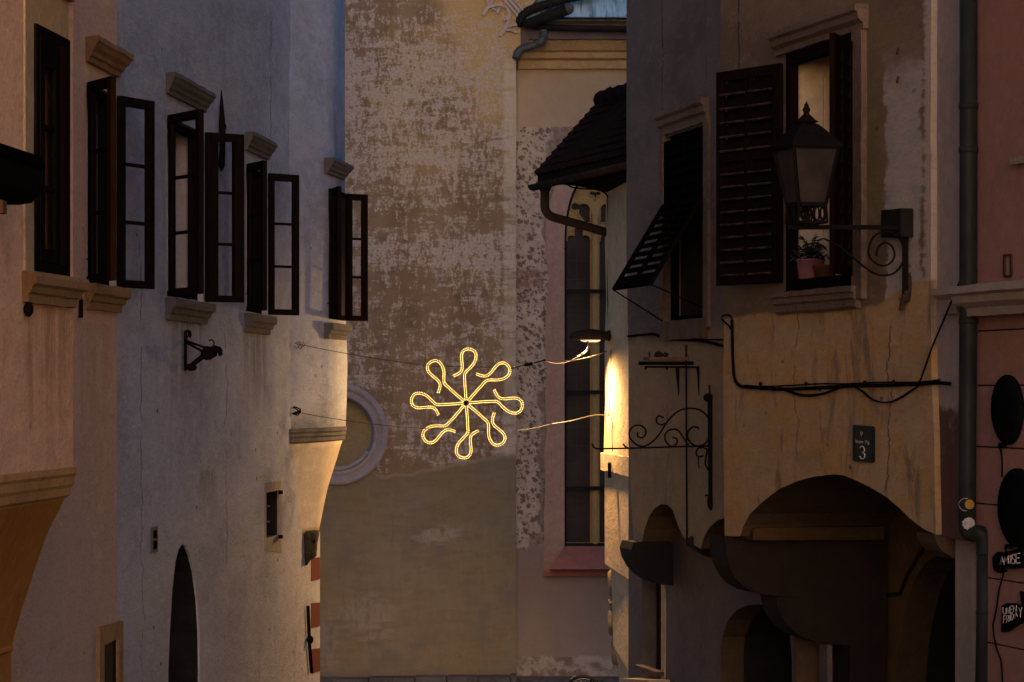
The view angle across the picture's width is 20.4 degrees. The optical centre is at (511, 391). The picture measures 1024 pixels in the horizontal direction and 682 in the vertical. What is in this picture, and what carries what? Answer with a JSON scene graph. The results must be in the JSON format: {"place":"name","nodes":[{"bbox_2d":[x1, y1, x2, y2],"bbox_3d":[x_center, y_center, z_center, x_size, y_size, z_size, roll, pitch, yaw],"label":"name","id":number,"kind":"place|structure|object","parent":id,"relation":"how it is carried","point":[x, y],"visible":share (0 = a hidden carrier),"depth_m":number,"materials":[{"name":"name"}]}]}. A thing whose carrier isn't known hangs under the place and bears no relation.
{"place":"outdoors","nodes":[
{"label":"outdoors","id":0,"kind":"place"},
{"bbox_2d":[368,676,618,681],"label":"street","id":1,"kind":"structure","parent":0,"point":[561,678],"depth_m":42.01,"materials":[{"name":"grey stone"}]},
{"bbox_2d":[0,0,154,681],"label":"peach house","id":2,"kind":"structure","parent":1,"relation":"on","point":[65,291],"depth_m":19.69,"materials":[{"name":"paint"}]},
{"bbox_2d":[0,143,45,213],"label":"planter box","id":3,"kind":"object","parent":2,"relation":"attached to","point":[20,177],"visible":1,"depth_m":15.06,"materials":[{"name":"metal"}]},
{"bbox_2d":[34,23,69,275],"bbox_3d":[-2.824,-1.446,17.272,0.102,1.476,0.832,0,0,5],"label":"window","id":4,"kind":"structure","parent":2,"relation":"in","point":[51,49],"depth_m":17.28,"materials":[{"name":"brown wood"}]},
{"bbox_2d":[105,640,115,681],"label":"door","id":5,"kind":"structure","parent":2,"relation":"in","point":[110,648],"depth_m":22.14,"materials":[{"name":"brown wood"}]},
{"bbox_2d":[86,76,154,288],"bbox_3d":[-3.090,-1.573,21.864,0.470,1.504,1.850,0,0,0],"label":"window","id":6,"kind":"structure","parent":2,"relation":"in","point":[106,151],"depth_m":22.30,"materials":[{"name":"brown wood"}]},
{"bbox_2d":[117,0,367,681],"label":"white house","id":7,"kind":"structure","parent":1,"relation":"on","point":[226,460],"depth_m":27.43,"materials":[{"name":"paint"}]},
{"bbox_2d":[151,526,157,551],"bbox_3d":[-3.000,1.240,23.856,0.030,0.215,0.202,0,0,5],"label":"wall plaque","id":8,"kind":"object","parent":7,"relation":"attached to","point":[154,539],"depth_m":23.79,"materials":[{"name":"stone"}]},
{"bbox_2d":[184,329,222,370],"bbox_3d":[-2.723,-0.366,25.061,0.374,0.370,0.235,0,0,0],"label":"hook bracket","id":9,"kind":"object","parent":7,"relation":"attached to","point":[209,352],"visible":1,"depth_m":25.00,"materials":[{"name":"black metal"}]},
{"bbox_2d":[167,109,243,302],"bbox_3d":[-2.783,-1.600,25.103,0.619,1.552,2.428,0,0,0],"label":"window","id":10,"kind":"structure","parent":7,"relation":"in","point":[195,175],"depth_m":26.00,"materials":[{"name":"brown wood"}]},
{"bbox_2d":[245,160,298,314],"bbox_3d":[-2.525,-1.532,28.797,0.427,1.467,1.980,0,0,5],"label":"window","id":11,"kind":"structure","parent":7,"relation":"in","point":[256,294],"depth_m":29.44,"materials":[{"name":"brown wood"}]},
{"bbox_2d":[327,186,367,320],"bbox_3d":[-1.947,-1.567,32.597,0.296,1.480,1.459,0,0,10],"label":"window","id":12,"kind":"structure","parent":7,"relation":"in","point":[340,278],"depth_m":33.02,"materials":[{"name":"brown wood"}]},
{"bbox_2d":[292,406,497,430],"bbox_3d":[-1.429,0.306,32.233,2.958,0.298,0.529,0,0,-41],"label":"suspension wire","id":13,"kind":"object","parent":7,"relation":"attached to","point":[298,412],"visible":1,"depth_m":31.92,"materials":[{"name":"black metal"}]},
{"bbox_2d":[295,342,500,367],"bbox_3d":[-1.405,-0.416,32.231,2.950,0.271,0.527,0,0,-41],"label":"suspension wire","id":14,"kind":"object","parent":7,"relation":"attached to","point":[377,358],"visible":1,"depth_m":32.22,"materials":[{"name":"black metal"}]},
{"bbox_2d":[410,348,523,458],"bbox_3d":[-0.523,0.136,32.999,1.320,1.296,0.043,0,0,0],"label":"star light","id":15,"kind":"object","parent":14,"relation":"hanging from","point":[466,403],"visible":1,"depth_m":32.99,"materials":[{"name":"plastic"}]},
{"bbox_2d":[320,673,516,681],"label":"kerb stones","id":16,"kind":"object","parent":1,"relation":"on","point":[460,678],"visible":0.87,"depth_m":41.60,"materials":[{"name":"stone"}]},
{"bbox_2d":[320,0,626,679],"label":"church","id":17,"kind":"structure","parent":1,"relation":"on","point":[462,119],"depth_m":42.00,"materials":[{"name":"paint"}]},
{"bbox_2d":[565,186,605,545],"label":"gothic window","id":18,"kind":"structure","parent":17,"relation":"in","point":[585,272],"depth_m":42.81,"materials":[{"name":"glass"}]},
{"bbox_2d":[528,82,628,681],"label":"annex house","id":19,"kind":"structure","parent":1,"relation":"on","point":[590,151],"depth_m":34.94,"materials":[{"name":"paint"}]},
{"bbox_2d":[510,341,606,368],"bbox_3d":[0.608,-0.447,34.288,0.252,0.370,2.864,0,0,21],"label":"light cable","id":20,"kind":"object","parent":19,"relation":"attached to","point":[533,363],"visible":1,"depth_m":34.21,"materials":[{"name":"black paint"}]},
{"bbox_2d":[515,414,605,430],"bbox_3d":[0.610,0.369,34.298,0.048,0.173,2.840,0,0,24],"label":"guy wire","id":21,"kind":"object","parent":19,"relation":"attached to","point":[563,422],"visible":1,"depth_m":34.36,"materials":[{"name":"metal"}]},
{"bbox_2d":[566,183,607,316],"bbox_3d":[0.951,-1.744,35.934,0.610,1.866,0.104,0,0,21],"label":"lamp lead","id":22,"kind":"object","parent":19,"relation":"attached to","point":[605,193],"visible":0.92,"depth_m":35.80,"materials":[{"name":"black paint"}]},
{"bbox_2d":[569,329,610,341],"bbox_3d":[0.980,-0.701,35.500,0.536,0.165,0.536,0,0,43],"label":"street lamp","id":23,"kind":"object","parent":19,"relation":"attached to","point":[590,335],"visible":0.95,"depth_m":35.30,"materials":[{"name":"metal"}]},
{"bbox_2d":[606,353,612,450],"bbox_3d":[1.219,0.108,35.154,0.041,1.255,0.319,0,0,-12],"label":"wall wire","id":24,"kind":"object","parent":19,"relation":"attached to","point":[609,397],"depth_m":35.20,"materials":[{"name":"metal"}]},
{"bbox_2d":[568,675,598,681],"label":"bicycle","id":25,"kind":"object","parent":1,"relation":"on","point":[580,677],"visible":0.64,"depth_m":37.58,"materials":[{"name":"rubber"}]},
{"bbox_2d":[612,0,793,681],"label":"grey house","id":26,"kind":"structure","parent":1,"relation":"on","point":[693,616],"depth_m":29.91,"materials":[{"name":"paint"}]},
{"bbox_2d":[592,385,712,509],"bbox_3d":[1.403,0.554,28.135,1.272,1.248,0.062,0,0,-12],"label":"sign bracket","id":27,"kind":"object","parent":26,"relation":"attached to","point":[708,397],"visible":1,"depth_m":28.23,"materials":[{"name":"black metal"}]},
{"bbox_2d":[612,127,702,320],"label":"blind window","id":28,"kind":"structure","parent":26,"relation":"in","point":[683,154],"depth_m":29.14,"materials":[{"name":"black wood"}]},
{"bbox_2d":[656,583,660,669],"bbox_3d":[1.730,2.657,32.602,0.130,1.138,0.261,0,0,-12],"label":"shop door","id":29,"kind":"structure","parent":26,"relation":"in","point":[658,586],"depth_m":32.55,"materials":[{"name":"brown wood"}]},
{"bbox_2d":[638,357,699,395],"bbox_3d":[1.607,-0.155,28.650,0.613,0.391,0.300,0,0,-12],"label":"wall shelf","id":30,"kind":"object","parent":26,"relation":"attached to","point":[664,361],"depth_m":28.56,"materials":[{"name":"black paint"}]},
{"bbox_2d":[627,333,723,346],"bbox_3d":[1.668,-0.533,29.581,0.036,0.193,3.726,0,0,-12],"label":"facade cable","id":31,"kind":"object","parent":26,"relation":"attached to","point":[694,340],"visible":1,"depth_m":28.72,"materials":[{"name":"black rubber"}]},
{"bbox_2d":[685,345,687,539],"bbox_3d":[1.786,0.529,29.109,0.023,2.021,0.057,0,0,-4],"label":"vertical conduit","id":32,"kind":"object","parent":26,"relation":"attached to","point":[686,445],"visible":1,"depth_m":29.09,"materials":[{"name":"black metal"}]},
{"bbox_2d":[709,0,955,681],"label":"ochre house","id":33,"kind":"structure","parent":1,"relation":"on","point":[838,559],"depth_m":25.17,"materials":[{"name":"paint"}]},
{"bbox_2d":[716,33,852,291],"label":"window","id":34,"kind":"structure","parent":33,"relation":"in","point":[757,160],"depth_m":25.24,"materials":[{"name":"brown wood"}]},
{"bbox_2d":[789,234,828,278],"bbox_3d":[2.603,-1.133,24.889,0.382,0.499,0.297,0,0,0],"label":"flower pot","id":35,"kind":"object","parent":33,"relation":"on","point":[804,264],"visible":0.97,"depth_m":24.82,"materials":[{"name":"pink ceramic"}]},
{"bbox_2d":[812,264,835,276],"bbox_3d":[2.702,-0.989,24.555,0.220,0.210,0.220,0,0,0],"label":"clay pot","id":36,"kind":"object","parent":33,"relation":"on","point":[822,270],"visible":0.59,"depth_m":24.47,"materials":[{"name":"brown ceramic"}]},
{"bbox_2d":[721,282,958,402],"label":"facade cables","id":37,"kind":"object","parent":33,"relation":"attached to","point":[893,383],"visible":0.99,"depth_m":23.88,"materials":[{"name":"black rubber"}]},
{"bbox_2d":[771,101,911,310],"bbox_3d":[2.643,-1.456,22.372,1.141,1.638,0.429,0,0,-18],"label":"wall lantern","id":38,"kind":"object","parent":33,"relation":"attached to","point":[805,149],"depth_m":22.17,"materials":[{"name":"black metal"}]},
{"bbox_2d":[852,425,874,462],"bbox_3d":[2.890,0.426,23.393,0.026,0.306,0.437,0,0,-15],"label":"house number","id":39,"kind":"object","parent":33,"relation":"attached to","point":[863,443],"visible":1,"depth_m":23.37,"materials":[{"name":"black metal"}]},
{"bbox_2d":[881,208,912,237],"bbox_3d":[3.056,-1.337,22.604,0.108,0.234,0.412,0,0,-15],"label":"junction box","id":40,"kind":"object","parent":33,"relation":"attached to","point":[901,219],"visible":1,"depth_m":22.43,"materials":[{"name":"black metal"}]},
{"bbox_2d":[648,351,668,356],"bbox_3d":[1.474,-0.372,28.620,0.210,0.073,0.102,0,0,0],"label":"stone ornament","id":41,"kind":"object","parent":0,"point":[659,354],"visible":1,"depth_m":28.60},
{"bbox_2d":[932,0,1023,681],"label":"pink house","id":42,"kind":"structure","parent":0,"point":[992,300],"depth_m":21.05,"materials":[{"name":"paint"}]},
{"bbox_2d":[958,0,988,681],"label":"downpipe","id":43,"kind":"object","parent":42,"relation":"attached to","point":[968,95],"visible":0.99,"depth_m":21.14,"materials":[{"name":"black metal"}]},
{"bbox_2d":[962,517,974,529],"bbox_3d":[3.396,0.980,21.140,0.097,0.097,0.019,0,0,-3],"label":"white sticker","id":44,"kind":"object","parent":43,"relation":"attached to","point":[970,522],"visible":1,"depth_m":21.13,"materials":[{"name":"white paper"}]},
{"bbox_2d":[965,500,973,508],"bbox_3d":[3.401,0.837,21.136,0.074,0.073,0.010,0,0,-7],"label":"yellow sticker","id":45,"kind":"object","parent":43,"relation":"attached to","point":[969,504],"visible":1,"depth_m":21.13,"materials":[{"name":"yellow paper"}]},
{"bbox_2d":[991,375,1023,476],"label":"balloon cutout","id":46,"kind":"object","parent":42,"relation":"attached to","point":[1007,408],"visible":1,"depth_m":20.62,"materials":[{"name":"black paint"}]},
{"bbox_2d":[992,468,1023,681],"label":"balloon cutout","id":47,"kind":"object","parent":42,"relation":"attached to","point":[1010,506],"visible":1,"depth_m":20.54,"materials":[{"name":"black paint"}]},
{"bbox_2d":[992,546,1023,572],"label":"banner","id":48,"kind":"object","parent":42,"relation":"attached to","point":[1010,559],"visible":1,"depth_m":20.60,"materials":[{"name":"black paint"}]},
{"bbox_2d":[1001,591,1023,631],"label":"banner","id":49,"kind":"object","parent":42,"relation":"attached to","point":[1012,615],"visible":1,"depth_m":20.55,"materials":[{"name":"black paint"}]}
]}

